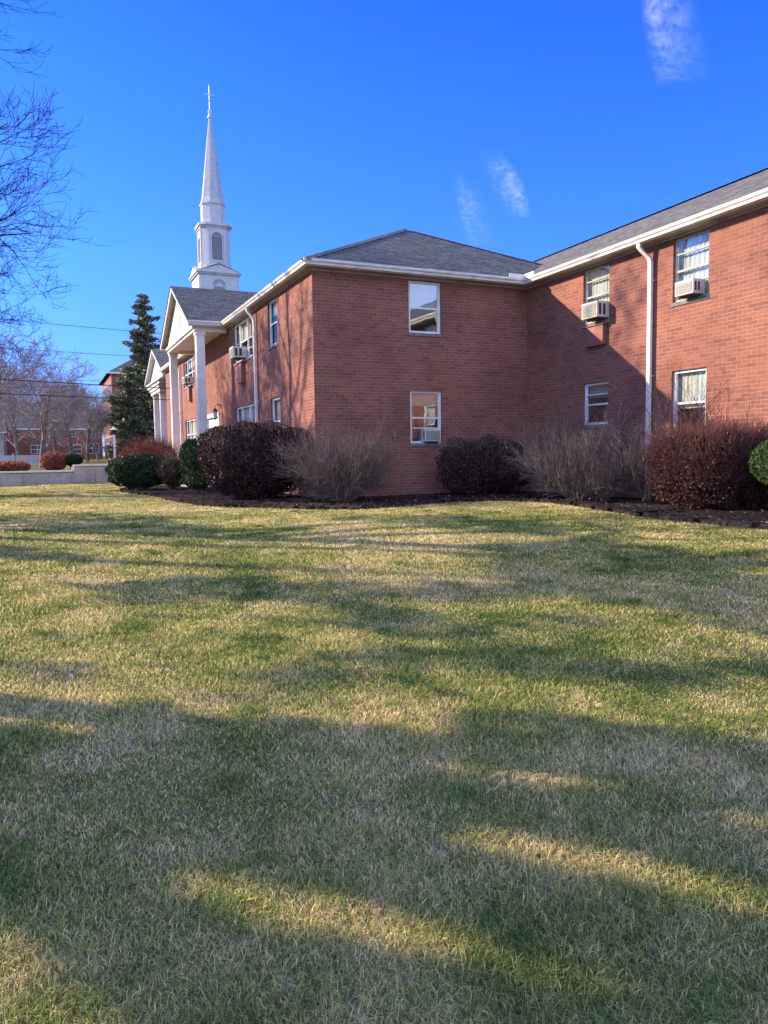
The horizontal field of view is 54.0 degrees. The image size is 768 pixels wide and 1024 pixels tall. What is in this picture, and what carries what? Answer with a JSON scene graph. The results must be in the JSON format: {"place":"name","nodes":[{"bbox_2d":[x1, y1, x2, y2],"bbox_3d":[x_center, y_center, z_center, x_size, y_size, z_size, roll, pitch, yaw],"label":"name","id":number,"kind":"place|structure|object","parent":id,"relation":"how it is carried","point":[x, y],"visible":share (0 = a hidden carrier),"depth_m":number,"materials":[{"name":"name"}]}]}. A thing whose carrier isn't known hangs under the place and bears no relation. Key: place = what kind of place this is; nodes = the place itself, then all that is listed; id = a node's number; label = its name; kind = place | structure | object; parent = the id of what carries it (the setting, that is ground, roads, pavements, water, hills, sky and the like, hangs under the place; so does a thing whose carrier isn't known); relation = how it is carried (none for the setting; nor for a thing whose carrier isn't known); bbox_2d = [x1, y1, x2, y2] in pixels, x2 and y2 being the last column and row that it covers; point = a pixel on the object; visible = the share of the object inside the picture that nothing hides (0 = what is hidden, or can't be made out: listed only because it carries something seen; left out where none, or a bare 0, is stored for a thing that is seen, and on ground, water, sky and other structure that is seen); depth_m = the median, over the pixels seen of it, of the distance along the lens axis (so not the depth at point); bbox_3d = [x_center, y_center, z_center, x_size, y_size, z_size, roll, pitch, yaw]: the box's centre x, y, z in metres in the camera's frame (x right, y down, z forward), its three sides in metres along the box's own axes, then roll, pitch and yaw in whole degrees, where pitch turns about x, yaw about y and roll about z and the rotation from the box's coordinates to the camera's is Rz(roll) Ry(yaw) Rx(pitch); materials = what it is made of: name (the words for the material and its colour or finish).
{"place":"outdoors","nodes":[
{"label":"outdoors","id":0,"kind":"place"},
{"bbox_2d":[3,319,161,333],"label":"power line","id":1,"kind":"object","parent":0,"point":[77,326],"visible":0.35,"depth_m":83.38,"materials":[{"name":"black metal"}]},
{"bbox_2d":[0,456,767,1023],"bbox_3d":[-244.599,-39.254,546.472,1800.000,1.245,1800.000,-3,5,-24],"label":"lawn","id":2,"kind":"structure","parent":0,"point":[256,760],"depth_m":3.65,"materials":[{"name":"plant"}]},
{"bbox_2d":[0,415,9,459],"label":"apartment building","id":3,"kind":"structure","parent":2,"relation":"on","point":[3,448],"depth_m":82.88,"materials":[{"name":"brick"}]},
{"bbox_2d":[0,266,11,347],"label":"bare tree","id":4,"kind":"object","parent":2,"relation":"on","point":[3,293],"visible":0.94,"depth_m":25.41,"materials":[{"name":"brown plant"}]},
{"bbox_2d":[0,460,30,470],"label":"hedge shrub","id":5,"kind":"object","parent":2,"relation":"on","point":[14,465],"visible":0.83,"depth_m":40.16,"materials":[{"name":"red plant"}]},
{"bbox_2d":[0,378,45,407],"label":"bare tree","id":6,"kind":"object","parent":2,"relation":"on","point":[16,391],"visible":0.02,"depth_m":99.93,"materials":[{"name":"grey plant"}]},
{"bbox_2d":[0,364,51,460],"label":"bare tree","id":7,"kind":"object","parent":2,"relation":"on","point":[12,424],"visible":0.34,"depth_m":61.02,"materials":[{"name":"grey plant"}]},
{"bbox_2d":[0,326,64,418],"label":"bare tree","id":8,"kind":"object","parent":2,"relation":"on","point":[7,382],"visible":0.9,"depth_m":49.12,"materials":[{"name":"grey plant"}]},
{"bbox_2d":[0,453,69,464],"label":"white fence","id":9,"kind":"object","parent":2,"relation":"on","point":[13,457],"visible":0.41,"depth_m":55.83,"materials":[{"name":"white"}]},
{"bbox_2d":[0,228,79,380],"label":"bare tree","id":10,"kind":"object","parent":2,"relation":"on","point":[10,322],"visible":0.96,"depth_m":28.46,"materials":[{"name":"brown plant"}]},
{"bbox_2d":[0,360,86,451],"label":"bare tree","id":11,"kind":"object","parent":2,"relation":"on","point":[54,445],"visible":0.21,"depth_m":72.09,"materials":[{"name":"grey plant"}]},
{"bbox_2d":[0,342,101,467],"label":"bare tree","id":12,"kind":"object","parent":2,"relation":"on","point":[44,427],"visible":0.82,"depth_m":52.62,"materials":[{"name":"grey plant"}]},
{"bbox_2d":[0,408,102,461],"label":"apartment building","id":13,"kind":"structure","parent":2,"relation":"on","point":[26,447],"depth_m":91.56,"materials":[{"name":"brick"}]},
{"bbox_2d":[30,445,40,453],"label":"window","id":14,"kind":"structure","parent":13,"relation":"in","point":[35,449],"depth_m":90.48,"materials":[{"name":"grey"}]},
{"bbox_2d":[73,445,81,453],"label":"window","id":15,"kind":"structure","parent":13,"relation":"in","point":[78,450],"depth_m":92.40,"materials":[{"name":"grey"}]},
{"bbox_2d":[89,444,98,452],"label":"window","id":16,"kind":"structure","parent":13,"relation":"in","point":[91,450],"depth_m":93.08,"materials":[{"name":"grey"}]},
{"bbox_2d":[39,451,66,470],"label":"hedge shrub","id":17,"kind":"object","parent":2,"relation":"on","point":[56,460],"visible":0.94,"depth_m":41.87,"materials":[{"name":"red plant"}]},
{"bbox_2d":[0,0,110,308],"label":"bare tree","id":18,"kind":"object","parent":2,"relation":"on","point":[21,177],"visible":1,"depth_m":15.85,"materials":[{"name":"brown plant"}]},
{"bbox_2d":[0,464,110,485],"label":"retaining wall","id":19,"kind":"structure","parent":2,"relation":"on","point":[82,475],"depth_m":37.53,"materials":[{"name":"concrete"}]},
{"bbox_2d":[20,371,91,452],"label":"bare tree","id":20,"kind":"object","parent":2,"relation":"on","point":[67,433],"visible":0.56,"depth_m":59.23,"materials":[{"name":"grey plant"}]},
{"bbox_2d":[12,385,102,408],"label":"woodland","id":21,"kind":"object","parent":2,"relation":"on","point":[65,397],"depth_m":126.86,"materials":[{"name":"brown plant"}]},
{"bbox_2d":[41,379,91,408],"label":"bare tree","id":22,"kind":"object","parent":2,"relation":"on","point":[81,385],"visible":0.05,"depth_m":110.46,"materials":[{"name":"grey plant"}]},
{"bbox_2d":[65,453,82,466],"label":"hedge shrub","id":23,"kind":"object","parent":2,"relation":"on","point":[71,459],"visible":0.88,"depth_m":42.40,"materials":[{"name":"green plant"}]},
{"bbox_2d":[57,388,112,459],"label":"bare tree","id":24,"kind":"object","parent":2,"relation":"on","point":[95,445],"visible":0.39,"depth_m":79.01,"materials":[{"name":"grey plant"}]},
{"bbox_2d":[67,388,115,460],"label":"bare tree","id":25,"kind":"object","parent":2,"relation":"on","point":[102,417],"visible":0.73,"depth_m":68.62,"materials":[{"name":"grey plant"}]},
{"bbox_2d":[110,427,117,457],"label":"lamp post","id":26,"kind":"object","parent":2,"relation":"on","point":[113,429],"visible":0.77,"depth_m":51.68,"materials":[{"name":"metal"}]},
{"bbox_2d":[101,372,154,454],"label":"conifer","id":27,"kind":"object","parent":2,"relation":"on","point":[127,420],"visible":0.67,"depth_m":66.75,"materials":[{"name":"green plant"}]},
{"bbox_2d":[97,293,161,459],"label":"conifer","id":28,"kind":"object","parent":2,"relation":"on","point":[140,355],"visible":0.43,"depth_m":69.64,"materials":[{"name":"green plant"}]},
{"bbox_2d":[99,348,159,458],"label":"apartment building","id":29,"kind":"structure","parent":2,"relation":"on","point":[110,376],"depth_m":82.03,"materials":[{"name":"brick"}]},
{"bbox_2d":[15,348,123,355],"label":"power line","id":30,"kind":"object","parent":29,"relation":"attached to","point":[76,352],"visible":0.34,"depth_m":83.94,"materials":[{"name":"black metal"}]},
{"bbox_2d":[113,431,178,485],"bbox_3d":[-9.442,-2.155,30.306,2.832,2.308,2.690,-3,5,-24],"label":"hedge shrub","id":31,"kind":"object","parent":2,"relation":"on","point":[144,446],"visible":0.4,"depth_m":29.82,"materials":[{"name":"red plant"}]},
{"bbox_2d":[144,349,168,454],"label":"apartment building","id":32,"kind":"structure","parent":2,"relation":"on","point":[158,359],"depth_m":48.82,"materials":[{"name":"paint"}]},
{"bbox_2d":[155,451,183,489],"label":"hedge shrub","id":33,"kind":"object","parent":2,"relation":"on","point":[169,473],"visible":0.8,"depth_m":24.60,"materials":[{"name":"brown plant"}]},
{"bbox_2d":[119,485,767,529],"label":"mulch bed","id":34,"kind":"object","parent":2,"relation":"on","point":[754,516],"visible":0.7,"depth_m":17.05,"materials":[{"name":"brown soil"}]},
{"bbox_2d":[104,453,166,489],"bbox_3d":[-8.255,-1.327,25.432,2.198,1.316,1.738,-3,5,-24],"label":"hedge shrub","id":35,"kind":"object","parent":34,"relation":"on","point":[131,471],"visible":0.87,"depth_m":24.86,"materials":[{"name":"green plant"}]},
{"bbox_2d":[179,438,211,491],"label":"hedge shrub","id":36,"kind":"object","parent":34,"relation":"on","point":[194,479],"visible":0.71,"depth_m":22.80,"materials":[{"name":"green plant"}]},
{"bbox_2d":[196,417,308,499],"bbox_3d":[-3.312,-1.369,19.372,2.967,2.191,2.275,-3,5,-24],"label":"hedge shrub","id":37,"kind":"object","parent":34,"relation":"on","point":[228,467],"visible":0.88,"depth_m":18.75,"materials":[{"name":"brown plant"}]},
{"bbox_2d":[264,406,417,504],"bbox_3d":[-0.973,-1.315,17.798,3.334,2.520,3.810,2,5,29],"label":"leafless shrub","id":38,"kind":"object","parent":34,"relation":"on","point":[357,474],"visible":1,"depth_m":17.49,"materials":[{"name":"brown plant"}]},
{"bbox_2d":[1,487,767,739],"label":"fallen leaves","id":39,"kind":"object","parent":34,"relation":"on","point":[209,718],"visible":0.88,"depth_m":12.93,"materials":[{"name":"brown plant"}]},
{"bbox_2d":[431,430,536,495],"bbox_3d":[2.586,-1.217,19.637,3.127,1.909,1.825,-3,5,-24],"label":"hedge shrub","id":40,"kind":"object","parent":34,"relation":"on","point":[484,464],"visible":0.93,"depth_m":19.25,"materials":[{"name":"brown plant"}]},
{"bbox_2d":[498,389,664,503],"bbox_3d":[4.558,-1.479,17.455,3.894,3.056,4.410,-3,5,-24],"label":"leafless shrub","id":41,"kind":"object","parent":34,"relation":"on","point":[578,466],"visible":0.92,"depth_m":16.89,"materials":[{"name":"brown plant"}]},
{"bbox_2d":[571,383,700,500],"bbox_3d":[5.692,-1.464,16.367,3.347,2.602,2.554,2,5,28],"label":"leafless shrub","id":42,"kind":"object","parent":34,"relation":"on","point":[634,462],"visible":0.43,"depth_m":16.44,"materials":[{"name":"brown plant"}]},
{"bbox_2d":[594,350,732,501],"bbox_3d":[6.224,-1.807,15.386,2.844,3.414,3.136,3,6,37],"label":"leafless shrub","id":43,"kind":"object","parent":34,"relation":"on","point":[697,413],"visible":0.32,"depth_m":15.43,"materials":[{"name":"brown plant"}]},
{"bbox_2d":[639,414,767,509],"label":"hedge shrub","id":44,"kind":"object","parent":34,"relation":"on","point":[722,469],"visible":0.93,"depth_m":14.01,"materials":[{"name":"red plant"}]},
{"bbox_2d":[159,168,767,505],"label":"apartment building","id":45,"kind":"structure","parent":2,"relation":"on","point":[414,333],"depth_m":19.53,"materials":[{"name":"brick"}]},
{"bbox_2d":[0,393,168,399],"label":"power line","id":46,"kind":"object","parent":45,"relation":"attached to","point":[89,397],"visible":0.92,"depth_m":37.35,"materials":[{"name":"black metal"}]},
{"bbox_2d":[0,379,169,388],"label":"power line","id":47,"kind":"object","parent":45,"relation":"attached to","point":[84,384],"visible":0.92,"depth_m":36.88,"materials":[{"name":"black metal"}]},
{"bbox_2d":[46,383,162,386],"bbox_3d":[-25.310,-5.647,31.903,32.258,0.642,0.015,-3,5,-28],"label":"power line","id":48,"kind":"object","parent":45,"relation":"attached to","point":[97,385],"visible":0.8,"depth_m":37.81,"materials":[{"name":"black metal"}]},
{"bbox_2d":[182,377,193,384],"bbox_3d":[-8.917,-5.957,34.278,0.472,0.335,0.606,-3,5,-24],"label":"air conditioner","id":49,"kind":"object","parent":45,"relation":"attached to","point":[187,380],"visible":0.97,"depth_m":34.03,"materials":[{"name":"grey metal"}]},
{"bbox_2d":[187,386,191,400],"bbox_3d":[-8.894,-5.397,34.412,0.168,0.663,0.530,-3,5,-24],"label":"support box","id":50,"kind":"object","parent":45,"relation":"attached to","point":[189,393],"visible":1,"depth_m":34.23,"materials":[{"name":"red paint"}]},
{"bbox_2d":[184,356,194,389],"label":"window","id":51,"kind":"structure","parent":45,"relation":"in","point":[189,365],"depth_m":35.26,"materials":[{"name":"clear glass"}]},
{"bbox_2d":[186,418,195,448],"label":"window","id":52,"kind":"structure","parent":45,"relation":"in","point":[191,424],"depth_m":35.48,"materials":[{"name":"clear glass"}]},
{"bbox_2d":[189,85,240,290],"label":"church steeple","id":53,"kind":"object","parent":45,"relation":"on","point":[214,269],"visible":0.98,"depth_m":68.32,"materials":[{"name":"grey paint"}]},
{"bbox_2d":[213,279,225,289],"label":"window","id":54,"kind":"structure","parent":53,"relation":"in","point":[215,287],"depth_m":68.10,"materials":[{"name":"grey"}]},
{"bbox_2d":[229,346,247,359],"bbox_3d":[-4.868,-5.297,25.185,0.512,0.395,0.556,-3,5,-24],"label":"air conditioner","id":55,"kind":"object","parent":45,"relation":"attached to","point":[238,353],"visible":0.93,"depth_m":24.96,"materials":[{"name":"grey metal"}]},
{"bbox_2d":[237,362,244,383],"bbox_3d":[-4.806,-4.660,25.288,0.168,0.673,0.580,-3,5,-24],"label":"support box","id":56,"kind":"object","parent":45,"relation":"attached to","point":[241,371],"visible":1,"depth_m":25.09,"materials":[{"name":"red paint"}]},
{"bbox_2d":[233,316,252,366],"bbox_3d":[-4.552,-5.724,25.334,0.475,1.395,2.620,-3,5,-24],"label":"window","id":57,"kind":"structure","parent":45,"relation":"in","point":[243,330],"depth_m":25.68,"materials":[{"name":"clear glass"}]},
{"bbox_2d":[237,404,253,422],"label":"window","id":58,"kind":"structure","parent":45,"relation":"in","point":[247,411],"depth_m":25.87,"materials":[{"name":"clear glass"}]},
{"bbox_2d":[268,297,277,349],"bbox_3d":[-3.045,-5.477,21.969,0.475,1.395,1.010,-3,5,-24],"label":"window","id":59,"kind":"structure","parent":45,"relation":"in","point":[273,304],"depth_m":22.30,"materials":[{"name":"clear glass"}]},
{"bbox_2d":[272,397,279,443],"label":"window","id":60,"kind":"structure","parent":45,"relation":"in","point":[276,401],"depth_m":22.40,"materials":[{"name":"clear glass"}]},
{"bbox_2d":[408,281,442,336],"bbox_3d":[0.997,-5.364,20.050,1.000,1.425,0.475,-3,5,-24],"label":"window","id":61,"kind":"structure","parent":45,"relation":"in","point":[424,297],"depth_m":20.07,"materials":[{"name":"clear glass"}]},
{"bbox_2d":[410,391,442,445],"bbox_3d":[1.041,-2.503,20.281,0.990,1.465,0.475,-3,5,-24],"label":"window","id":62,"kind":"structure","parent":45,"relation":"in","point":[425,406],"depth_m":20.32,"materials":[{"name":"clear glass"}]},
{"bbox_2d":[421,429,440,442],"bbox_3d":[1.263,-2.036,20.164,0.486,0.365,0.232,-3,5,-24],"label":"air conditioner","id":63,"kind":"object","parent":45,"relation":"attached to","point":[428,435],"visible":1,"depth_m":20.07,"materials":[{"name":"grey metal"}]},
{"bbox_2d":[582,381,607,427],"bbox_3d":[5.444,-2.662,18.811,0.475,1.115,0.980,-3,5,-24],"label":"window","id":64,"kind":"structure","parent":45,"relation":"in","point":[600,389],"depth_m":19.08,"materials":[{"name":"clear glass"}]},
{"bbox_2d":[582,300,608,321],"bbox_3d":[5.167,-4.880,18.354,0.452,0.415,0.576,-3,5,-24],"label":"air conditioner","id":65,"kind":"object","parent":45,"relation":"attached to","point":[596,310],"visible":1,"depth_m":18.14,"materials":[{"name":"grey metal"}]},
{"bbox_2d":[583,323,607,347],"bbox_3d":[5.178,-4.327,18.515,0.148,0.493,0.760,-3,5,-24],"label":"support box","id":66,"kind":"object","parent":45,"relation":"attached to","point":[595,335],"visible":1,"depth_m":18.43,"materials":[{"name":"red paint"}]},
{"bbox_2d":[582,263,609,328],"bbox_3d":[5.281,-5.308,18.555,0.207,1.415,1.000,-3,5,-24],"label":"window","id":67,"kind":"structure","parent":45,"relation":"in","point":[596,279],"depth_m":18.66,"materials":[{"name":"clear glass"}]},
{"bbox_2d":[673,367,705,428],"bbox_3d":[6.659,-2.313,16.114,0.475,1.455,0.990,-3,5,-24],"label":"window","id":68,"kind":"structure","parent":45,"relation":"in","point":[696,374],"depth_m":16.24,"materials":[{"name":"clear glass"}]},
{"bbox_2d":[675,278,704,298],"bbox_3d":[6.389,-4.658,15.749,0.352,0.335,0.506,-3,5,-24],"label":"air conditioner","id":69,"kind":"object","parent":45,"relation":"attached to","point":[689,288],"visible":1,"depth_m":15.58,"materials":[{"name":"grey"}]},
{"bbox_2d":[671,229,709,306],"bbox_3d":[6.498,-5.108,15.836,0.207,1.415,1.010,-3,5,-24],"label":"window","id":70,"kind":"structure","parent":45,"relation":"in","point":[692,251],"depth_m":15.90,"materials":[{"name":"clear glass"}]},
{"bbox_2d":[748,439,767,485],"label":"hedge shrub","id":71,"kind":"object","parent":2,"relation":"on","point":[758,464],"visible":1,"depth_m":12.96,"materials":[{"name":"green plant"}]},
{"bbox_2d":[0,0,767,455],"label":"sky","id":72,"kind":"structure","parent":0,"point":[530,130],"materials":[{"name":"blue"}]}
]}

